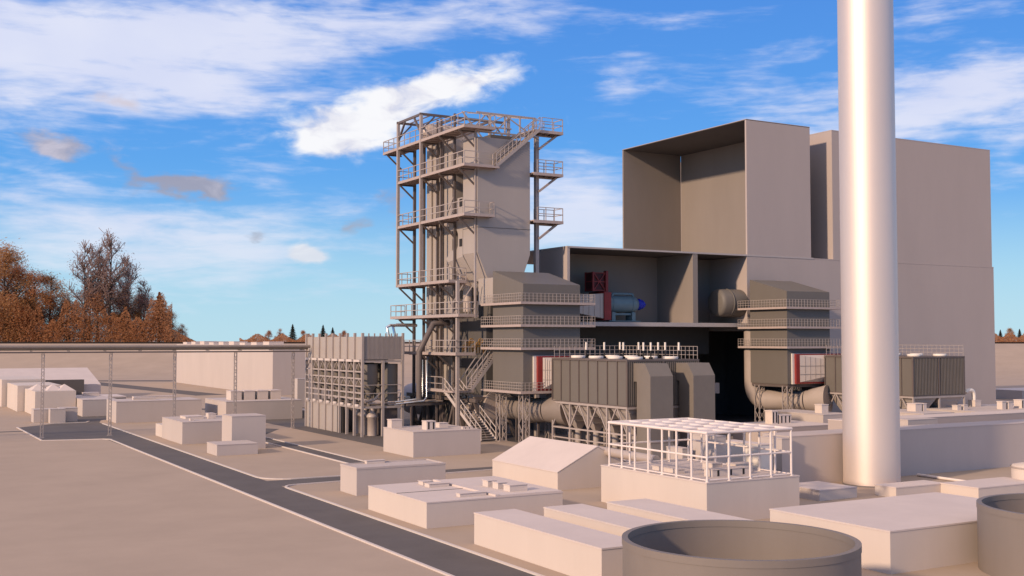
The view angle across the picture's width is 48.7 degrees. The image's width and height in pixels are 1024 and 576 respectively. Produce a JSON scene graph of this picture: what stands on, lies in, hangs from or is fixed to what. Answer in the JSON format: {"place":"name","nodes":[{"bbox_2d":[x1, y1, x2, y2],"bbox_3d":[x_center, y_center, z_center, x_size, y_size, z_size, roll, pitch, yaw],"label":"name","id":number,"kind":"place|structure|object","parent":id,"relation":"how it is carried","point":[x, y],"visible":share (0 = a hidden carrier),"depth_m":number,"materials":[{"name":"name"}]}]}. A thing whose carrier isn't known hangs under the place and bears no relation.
{"place":"outdoors","nodes":[
{"label":"outdoors","id":0,"kind":"place"},
{"bbox_2d":[19,423,106,439],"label":"yard pavement","id":1,"kind":"structure","parent":0,"point":[61,431],"depth_m":169.88,"materials":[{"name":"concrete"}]},
{"bbox_2d":[100,382,224,395],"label":"track","id":2,"kind":"structure","parent":0,"point":[157,389],"depth_m":315.12,"materials":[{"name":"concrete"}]},
{"bbox_2d":[65,415,534,575],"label":"road","id":3,"kind":"structure","parent":0,"point":[449,559],"depth_m":89.93,"materials":[{"name":"asphalt"}]},
{"bbox_2d":[268,467,491,485],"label":"side road","id":4,"kind":"structure","parent":0,"point":[296,481],"depth_m":112.99,"materials":[{"name":"asphalt"}]},
{"bbox_2d":[0,341,1023,575],"bbox_3d":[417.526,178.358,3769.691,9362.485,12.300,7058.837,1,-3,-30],"label":"ground","id":5,"kind":"structure","parent":0,"point":[89,508],"depth_m":97.15,"materials":[{"name":"concrete"}]},
{"bbox_2d":[1,260,38,321],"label":"autumn tree","id":6,"kind":"object","parent":5,"relation":"on","point":[21,270],"visible":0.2,"depth_m":530.34,"materials":[{"name":"brown plant"}]},
{"bbox_2d":[0,237,49,341],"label":"autumn tree","id":7,"kind":"object","parent":5,"relation":"on","point":[9,257],"visible":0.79,"depth_m":517.90,"materials":[{"name":"brown plant"}]},
{"bbox_2d":[6,267,67,341],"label":"autumn tree","id":8,"kind":"object","parent":5,"relation":"on","point":[36,280],"visible":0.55,"depth_m":522.22,"materials":[{"name":"orange plant"}]},
{"bbox_2d":[31,408,48,422],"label":"box","id":9,"kind":"object","parent":5,"relation":"on","point":[35,415],"visible":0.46,"depth_m":190.60,"materials":[{"name":"grey paint"}]},
{"bbox_2d":[23,268,74,341],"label":"autumn tree","id":10,"kind":"object","parent":5,"relation":"on","point":[52,285],"visible":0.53,"depth_m":527.46,"materials":[{"name":"orange plant"}]},
{"bbox_2d":[0,368,100,413],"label":"hall cluster","id":11,"kind":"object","parent":5,"relation":"on","point":[20,389],"visible":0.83,"depth_m":234.66,"materials":[{"name":"paint"}]},
{"bbox_2d":[48,408,65,422],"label":"box","id":12,"kind":"object","parent":5,"relation":"on","point":[56,415],"visible":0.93,"depth_m":189.25,"materials":[{"name":"grey paint"}]},
{"bbox_2d":[53,298,79,341],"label":"autumn tree","id":13,"kind":"object","parent":5,"relation":"on","point":[67,316],"visible":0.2,"depth_m":535.61,"materials":[{"name":"orange plant"}]},
{"bbox_2d":[57,407,77,421],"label":"box","id":14,"kind":"object","parent":5,"relation":"on","point":[71,414],"visible":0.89,"depth_m":192.66,"materials":[{"name":"grey paint"}]},
{"bbox_2d":[62,239,107,339],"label":"bare birch","id":15,"kind":"object","parent":5,"relation":"on","point":[87,283],"visible":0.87,"depth_m":518.89,"materials":[{"name":"brown plant"}]},
{"bbox_2d":[65,284,107,341],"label":"autumn tree","id":16,"kind":"object","parent":5,"relation":"on","point":[91,322],"visible":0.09,"depth_m":536.00,"materials":[{"name":"orange plant"}]},
{"bbox_2d":[72,243,115,340],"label":"bare birch","id":17,"kind":"object","parent":5,"relation":"on","point":[106,304],"visible":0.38,"depth_m":525.06,"materials":[{"name":"brown plant"}]},
{"bbox_2d":[76,395,114,416],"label":"annex hall","id":18,"kind":"structure","parent":5,"relation":"on","point":[87,406],"depth_m":206.06,"materials":[{"name":"grey paint"}]},
{"bbox_2d":[81,228,143,340],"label":"bare birch","id":19,"kind":"object","parent":5,"relation":"on","point":[111,275],"visible":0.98,"depth_m":520.13,"materials":[{"name":"brown plant"}]},
{"bbox_2d":[87,284,139,341],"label":"autumn tree","id":20,"kind":"object","parent":5,"relation":"on","point":[114,311],"visible":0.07,"depth_m":532.72,"materials":[{"name":"orange plant"}]},
{"bbox_2d":[100,287,145,340],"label":"autumn tree","id":21,"kind":"object","parent":5,"relation":"on","point":[135,312],"visible":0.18,"depth_m":531.88,"materials":[{"name":"orange plant"}]},
{"bbox_2d":[111,255,151,341],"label":"bare birch","id":22,"kind":"object","parent":5,"relation":"on","point":[126,304],"visible":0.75,"depth_m":526.63,"materials":[{"name":"brown plant"}]},
{"bbox_2d":[131,278,154,336],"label":"bare birch","id":23,"kind":"object","parent":5,"relation":"on","point":[144,294],"visible":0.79,"depth_m":530.95,"materials":[{"name":"brown plant"}]},
{"bbox_2d":[106,397,201,422],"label":"long block","id":24,"kind":"structure","parent":5,"relation":"on","point":[130,411],"depth_m":192.18,"materials":[{"name":"grey paint"}]},
{"bbox_2d":[0,345,310,437],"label":"pipe bridge","id":25,"kind":"structure","parent":5,"relation":"on","point":[140,348],"depth_m":169.09,"materials":[{"name":"metal"}]},
{"bbox_2d":[141,292,177,341],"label":"conifer tree","id":26,"kind":"object","parent":5,"relation":"on","point":[158,321],"visible":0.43,"depth_m":523.31,"materials":[{"name":"orange plant"}]},
{"bbox_2d":[168,310,183,341],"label":"autumn tree","id":27,"kind":"object","parent":5,"relation":"on","point":[177,329],"visible":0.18,"depth_m":535.03,"materials":[{"name":"orange plant"}]},
{"bbox_2d":[156,415,221,443],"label":"flat block","id":28,"kind":"structure","parent":5,"relation":"on","point":[177,429],"depth_m":152.75,"materials":[{"name":"grey paint"}]},
{"bbox_2d":[102,423,346,479],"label":"kerb","id":29,"kind":"structure","parent":5,"relation":"on","point":[240,470],"depth_m":131.61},
{"bbox_2d":[207,440,257,455],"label":"block","id":30,"kind":"structure","parent":5,"relation":"on","point":[226,448],"depth_m":137.49,"materials":[{"name":"grey paint"}]},
{"bbox_2d":[16,427,453,575],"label":"kerb","id":31,"kind":"structure","parent":5,"relation":"on","point":[363,540],"depth_m":90.83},
{"bbox_2d":[176,344,304,394],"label":"warehouse","id":32,"kind":"structure","parent":5,"relation":"on","point":[262,370],"depth_m":304.62,"materials":[{"name":"grey paint"}]},
{"bbox_2d":[222,413,265,448],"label":"tall block","id":33,"kind":"structure","parent":5,"relation":"on","point":[249,426],"depth_m":144.62,"materials":[{"name":"grey paint"}]},
{"bbox_2d":[266,428,362,462],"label":"service lane","id":34,"kind":"structure","parent":5,"relation":"on","point":[321,453],"depth_m":142.41,"materials":[{"name":"asphalt"}]},
{"bbox_2d":[266,437,364,461],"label":"kerb","id":35,"kind":"structure","parent":5,"relation":"on","point":[317,449],"depth_m":142.44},
{"bbox_2d":[340,459,445,495],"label":"flat block","id":36,"kind":"structure","parent":5,"relation":"on","point":[356,479],"depth_m":103.41,"materials":[{"name":"grey paint"}]},
{"bbox_2d":[285,469,544,575],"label":"kerb","id":37,"kind":"structure","parent":5,"relation":"on","point":[450,544],"depth_m":83.83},
{"bbox_2d":[383,424,480,457],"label":"flat block","id":38,"kind":"structure","parent":5,"relation":"on","point":[416,441],"depth_m":136.75,"materials":[{"name":"grey paint"}]},
{"bbox_2d":[387,419,402,427],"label":"plant unit","id":39,"kind":"object","parent":38,"relation":"on","point":[394,423],"visible":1,"depth_m":140.53,"materials":[{"name":"paint"}]},
{"bbox_2d":[422,420,435,429],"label":"plant unit","id":40,"kind":"object","parent":38,"relation":"on","point":[428,424],"visible":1,"depth_m":137.40,"materials":[{"name":"paint"}]},
{"bbox_2d":[368,476,562,528],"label":"flat building","id":41,"kind":"structure","parent":5,"relation":"on","point":[417,504],"depth_m":87.92,"materials":[{"name":"paint"}]},
{"bbox_2d":[425,481,449,487],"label":"plant unit","id":42,"kind":"object","parent":41,"relation":"on","point":[436,484],"visible":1,"depth_m":92.50,"materials":[{"name":"paint"}]},
{"bbox_2d":[456,491,486,496],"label":"plant unit","id":43,"kind":"object","parent":41,"relation":"on","point":[471,493],"visible":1,"depth_m":87.06,"materials":[{"name":"paint"}]},
{"bbox_2d":[492,481,507,488],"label":"plant unit","id":44,"kind":"object","parent":41,"relation":"on","point":[498,485],"visible":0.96,"depth_m":90.60,"materials":[{"name":"paint"}]},
{"bbox_2d":[503,482,527,491],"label":"plant unit","id":45,"kind":"object","parent":41,"relation":"on","point":[514,487],"visible":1,"depth_m":89.29,"materials":[{"name":"paint"}]},
{"bbox_2d":[202,404,763,446],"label":"plant apron","id":46,"kind":"object","parent":5,"relation":"on","point":[299,424],"visible":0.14,"depth_m":171.67,"materials":[{"name":"concrete"}]},
{"bbox_2d":[205,397,301,419],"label":"long block","id":47,"kind":"structure","parent":46,"relation":"on","point":[275,408],"depth_m":197.80,"materials":[{"name":"grey paint"}]},
{"bbox_2d":[226,390,241,399],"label":"plant unit","id":48,"kind":"object","parent":47,"relation":"on","point":[229,394],"visible":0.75,"depth_m":199.61,"materials":[{"name":"paint"}]},
{"bbox_2d":[240,390,254,399],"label":"plant unit","id":49,"kind":"object","parent":47,"relation":"on","point":[248,394],"visible":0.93,"depth_m":200.56,"materials":[{"name":"paint"}]},
{"bbox_2d":[255,390,268,398],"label":"plant unit","id":50,"kind":"object","parent":47,"relation":"on","point":[261,394],"visible":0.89,"depth_m":201.75,"materials":[{"name":"paint"}]},
{"bbox_2d":[266,389,281,398],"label":"plant unit","id":51,"kind":"object","parent":47,"relation":"on","point":[274,393],"visible":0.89,"depth_m":203.01,"materials":[{"name":"paint"}]},
{"bbox_2d":[295,378,322,406],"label":"block","id":52,"kind":"structure","parent":46,"relation":"on","point":[299,388],"depth_m":232.98,"materials":[{"name":"grey paint"}]},
{"bbox_2d":[305,333,405,436],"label":"framed building","id":53,"kind":"structure","parent":46,"relation":"on","point":[353,370],"depth_m":166.93,"materials":[{"name":"paint"}]},
{"bbox_2d":[399,399,445,425],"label":"pipe rack","id":54,"kind":"object","parent":46,"relation":"on","point":[429,402],"visible":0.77,"depth_m":166.13,"materials":[{"name":"metal"}]},
{"bbox_2d":[383,111,562,440],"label":"boiler tower","id":55,"kind":"structure","parent":46,"relation":"on","point":[477,222],"depth_m":164.04,"materials":[{"name":"metal"}]},
{"bbox_2d":[386,324,416,336],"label":"steam pipe","id":56,"kind":"object","parent":55,"relation":"attached to","point":[399,325],"visible":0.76,"depth_m":172.01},
{"bbox_2d":[396,360,427,404],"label":"steam pipe","id":57,"kind":"object","parent":55,"relation":"attached to","point":[426,387],"visible":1,"depth_m":165.29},
{"bbox_2d":[416,320,449,398],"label":"steam pipe","id":58,"kind":"object","parent":55,"relation":"attached to","point":[424,341],"visible":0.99,"depth_m":163.56,"materials":[{"name":"metal"}]},
{"bbox_2d":[497,396,568,439],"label":"bypass duct","id":59,"kind":"object","parent":46,"relation":"on","point":[549,409],"visible":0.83,"depth_m":152.53,"materials":[{"name":"metal"}]},
{"bbox_2d":[481,271,595,442],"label":"duct tower","id":60,"kind":"structure","parent":46,"relation":"on","point":[536,314],"depth_m":153.10,"materials":[{"name":"metal"}]},
{"bbox_2d":[533,355,570,390],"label":"inlet duct","id":61,"kind":"object","parent":60,"relation":"on","point":[542,368],"visible":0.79,"depth_m":150.85,"materials":[{"name":"metal"}]},
{"bbox_2d":[744,329,832,411],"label":"bypass duct","id":62,"kind":"object","parent":46,"relation":"on","point":[802,400],"visible":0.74,"depth_m":178.17,"materials":[{"name":"metal"}]},
{"bbox_2d":[738,280,840,421],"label":"duct tower","id":63,"kind":"structure","parent":46,"relation":"on","point":[787,319],"depth_m":176.71,"materials":[{"name":"metal"}]},
{"bbox_2d":[0,286,1023,341],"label":"undergrowth","id":64,"kind":"object","parent":5,"relation":"on","point":[139,324],"visible":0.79,"depth_m":512.12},
{"bbox_2d":[0,342,1023,343],"bbox_3d":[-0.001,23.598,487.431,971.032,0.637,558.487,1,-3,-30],"label":"boundary fence","id":65,"kind":"object","parent":5,"relation":"on","point":[182,342],"visible":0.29,"depth_m":487.33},
{"bbox_2d":[474,509,622,575],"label":"long shed","id":66,"kind":"structure","parent":5,"relation":"on","point":[567,548],"depth_m":69.88,"materials":[{"name":"paint"}]},
{"bbox_2d":[492,436,626,489],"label":"gabled shed","id":67,"kind":"structure","parent":5,"relation":"on","point":[555,464],"depth_m":108.43,"materials":[{"name":"paint"}]},
{"bbox_2d":[543,504,660,535],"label":"long shed","id":68,"kind":"structure","parent":5,"relation":"on","point":[605,520],"depth_m":75.81,"materials":[{"name":"paint"}]},
{"bbox_2d":[552,342,698,451],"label":"filter house","id":69,"kind":"structure","parent":5,"relation":"on","point":[596,394],"depth_m":142.54,"materials":[{"name":"metal"}]},
{"bbox_2d":[599,446,659,461],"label":"yard pipe","id":70,"kind":"object","parent":5,"relation":"on","point":[615,453],"visible":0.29,"depth_m":104.56,"materials":[{"name":"metal"}]},
{"bbox_2d":[634,363,674,458],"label":"outlet duct","id":71,"kind":"object","parent":5,"relation":"on","point":[654,381],"visible":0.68,"depth_m":134.60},
{"bbox_2d":[666,446,689,459],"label":"penthouse","id":72,"kind":"object","parent":5,"relation":"on","point":[680,450],"visible":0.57,"depth_m":105.72,"materials":[{"name":"grey paint"}]},
{"bbox_2d":[606,498,754,521],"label":"long shed","id":73,"kind":"structure","parent":5,"relation":"on","point":[656,510],"depth_m":78.55,"materials":[{"name":"paint"}]},
{"bbox_2d":[676,362,714,447],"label":"outlet duct","id":74,"kind":"object","parent":5,"relation":"on","point":[696,380],"visible":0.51,"depth_m":137.94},
{"bbox_2d":[601,460,799,519],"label":"cage block","id":75,"kind":"structure","parent":5,"relation":"on","point":[755,498],"depth_m":89.13,"materials":[{"name":"paint"}]},
{"bbox_2d":[651,465,684,473],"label":"plant unit","id":76,"kind":"object","parent":75,"relation":"on","point":[668,469],"visible":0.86,"depth_m":92.67,"materials":[{"name":"paint"}]},
{"bbox_2d":[608,417,792,481],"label":"tube cage","id":77,"kind":"object","parent":75,"relation":"on","point":[691,426],"visible":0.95,"depth_m":92.29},
{"bbox_2d":[689,433,725,463],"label":"equipment box","id":78,"kind":"object","parent":75,"relation":"on","point":[720,450],"visible":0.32,"depth_m":104.16,"materials":[{"name":"grey paint"}]},
{"bbox_2d":[702,461,722,470],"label":"plant unit","id":79,"kind":"object","parent":75,"relation":"on","point":[712,464],"visible":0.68,"depth_m":92.99,"materials":[{"name":"paint"}]},
{"bbox_2d":[703,466,748,476],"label":"plant unit","id":80,"kind":"object","parent":75,"relation":"on","point":[723,471],"visible":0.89,"depth_m":89.90,"materials":[{"name":"paint"}]},
{"bbox_2d":[726,461,752,470],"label":"plant unit","id":81,"kind":"object","parent":75,"relation":"on","point":[742,463],"visible":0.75,"depth_m":92.80,"materials":[{"name":"paint"}]},
{"bbox_2d":[726,439,772,469],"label":"equipment box","id":82,"kind":"object","parent":75,"relation":"on","point":[765,459],"visible":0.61,"depth_m":105.14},
{"bbox_2d":[760,436,789,472],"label":"equipment box","id":83,"kind":"object","parent":75,"relation":"on","point":[782,460],"visible":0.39,"depth_m":107.41,"materials":[{"name":"grey paint"}]},
{"bbox_2d":[622,520,861,575],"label":"open tank","id":84,"kind":"object","parent":5,"relation":"on","point":[720,548],"visible":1,"depth_m":59.97,"materials":[{"name":"metal"}]},
{"bbox_2d":[733,420,827,441],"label":"flat roof","id":85,"kind":"structure","parent":5,"relation":"on","point":[802,426],"depth_m":141.75,"materials":[{"name":"concrete"}]},
{"bbox_2d":[765,410,777,423],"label":"plant unit","id":86,"kind":"object","parent":85,"relation":"on","point":[771,416],"visible":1,"depth_m":143.28,"materials":[{"name":"paint"}]},
{"bbox_2d":[778,414,791,423],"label":"plant unit","id":87,"kind":"object","parent":85,"relation":"on","point":[784,418],"visible":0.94,"depth_m":143.99,"materials":[{"name":"paint"}]},
{"bbox_2d":[799,481,856,500],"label":"chimney block","id":88,"kind":"structure","parent":5,"relation":"on","point":[818,490],"depth_m":99.49,"materials":[{"name":"paint"}]},
{"bbox_2d":[837,0,900,487],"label":"chimney","id":89,"kind":"object","parent":5,"relation":"on","point":[869,295],"visible":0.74,"depth_m":108.31,"materials":[{"name":"metal"}]},
{"bbox_2d":[769,492,977,574],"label":"white block","id":90,"kind":"structure","parent":5,"relation":"on","point":[904,533],"depth_m":70.92,"materials":[{"name":"paint"}]},
{"bbox_2d":[762,419,1023,481],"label":"low building","id":91,"kind":"structure","parent":5,"relation":"on","point":[817,455],"depth_m":118.53,"materials":[{"name":"grey paint"}]},
{"bbox_2d":[778,409,841,422],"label":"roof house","id":92,"kind":"structure","parent":91,"relation":"on","point":[805,415],"depth_m":152.48,"materials":[{"name":"grey paint"}]},
{"bbox_2d":[814,404,828,412],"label":"plant unit","id":93,"kind":"object","parent":92,"relation":"on","point":[821,408],"visible":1,"depth_m":153.09,"materials":[{"name":"paint"}]},
{"bbox_2d":[900,417,937,425],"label":"rooftop box","id":94,"kind":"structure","parent":91,"relation":"on","point":[915,421],"depth_m":131.08,"materials":[{"name":"grey paint"}]},
{"bbox_2d":[874,480,942,496],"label":"chimney block","id":95,"kind":"structure","parent":5,"relation":"on","point":[904,488],"depth_m":101.26,"materials":[{"name":"paint"}]},
{"bbox_2d":[828,410,1023,429],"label":"terrace","id":96,"kind":"structure","parent":5,"relation":"on","point":[966,417],"depth_m":142.64,"materials":[{"name":"concrete"}]},
{"bbox_2d":[900,409,954,415],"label":"flat roof","id":97,"kind":"structure","parent":5,"relation":"on","point":[904,412],"depth_m":147.68,"materials":[{"name":"grey paint"}]},
{"bbox_2d":[906,403,921,411],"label":"plant unit","id":98,"kind":"object","parent":97,"relation":"on","point":[915,407],"visible":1,"depth_m":149.97,"materials":[{"name":"paint"}]},
{"bbox_2d":[917,473,963,480],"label":"ground pipe","id":99,"kind":"object","parent":5,"relation":"on","point":[936,477],"visible":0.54,"depth_m":113.10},
{"bbox_2d":[927,404,1023,412],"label":"flat roof","id":100,"kind":"structure","parent":5,"relation":"on","point":[983,408],"depth_m":160.41,"materials":[{"name":"grey paint"}]},
{"bbox_2d":[1013,399,1023,407],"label":"plant unit","id":101,"kind":"object","parent":100,"relation":"on","point":[1018,403],"visible":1,"depth_m":163.20,"materials":[{"name":"paint"}]},
{"bbox_2d":[941,477,1023,497],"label":"chimney block","id":102,"kind":"structure","parent":5,"relation":"on","point":[977,488],"depth_m":101.39,"materials":[{"name":"paint"}]},
{"bbox_2d":[976,493,1023,575],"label":"open tank","id":103,"kind":"object","parent":5,"relation":"on","point":[1000,529],"visible":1,"depth_m":66.65,"materials":[{"name":"metal"}]},
{"bbox_2d":[996,388,1023,399],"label":"block","id":104,"kind":"structure","parent":5,"relation":"on","point":[1010,393],"depth_m":263.80,"materials":[{"name":"concrete"}]},
{"bbox_2d":[1010,462,1023,479],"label":"round vat","id":105,"kind":"object","parent":5,"relation":"on","point":[1017,470],"visible":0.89,"depth_m":105.29,"materials":[{"name":"paint"}]},
{"bbox_2d":[0,0,1023,340],"label":"sky","id":106,"kind":"structure","parent":0,"point":[234,148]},
{"bbox_2d":[503,119,995,434],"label":"power house","id":107,"kind":"structure","parent":0,"point":[739,205],"depth_m":204.39,"materials":[{"name":"concrete"}]},
{"bbox_2d":[580,271,645,321],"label":"turbine set","id":108,"kind":"object","parent":107,"relation":"in","point":[607,306],"visible":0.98,"depth_m":175.87,"materials":[{"name":"metal"}]},
{"bbox_2d":[708,289,747,316],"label":"round duct","id":109,"kind":"object","parent":107,"relation":"attached to","point":[723,302],"visible":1,"depth_m":183.25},
{"bbox_2d":[824,345,965,410],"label":"filter house","id":110,"kind":"structure","parent":0,"point":[936,380],"depth_m":164.03,"materials":[{"name":"paint"}]},
{"bbox_2d":[791,353,840,383],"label":"inlet duct","id":111,"kind":"object","parent":110,"relation":"attached to","point":[807,368],"visible":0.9,"depth_m":174.53,"materials":[{"name":"metal"}]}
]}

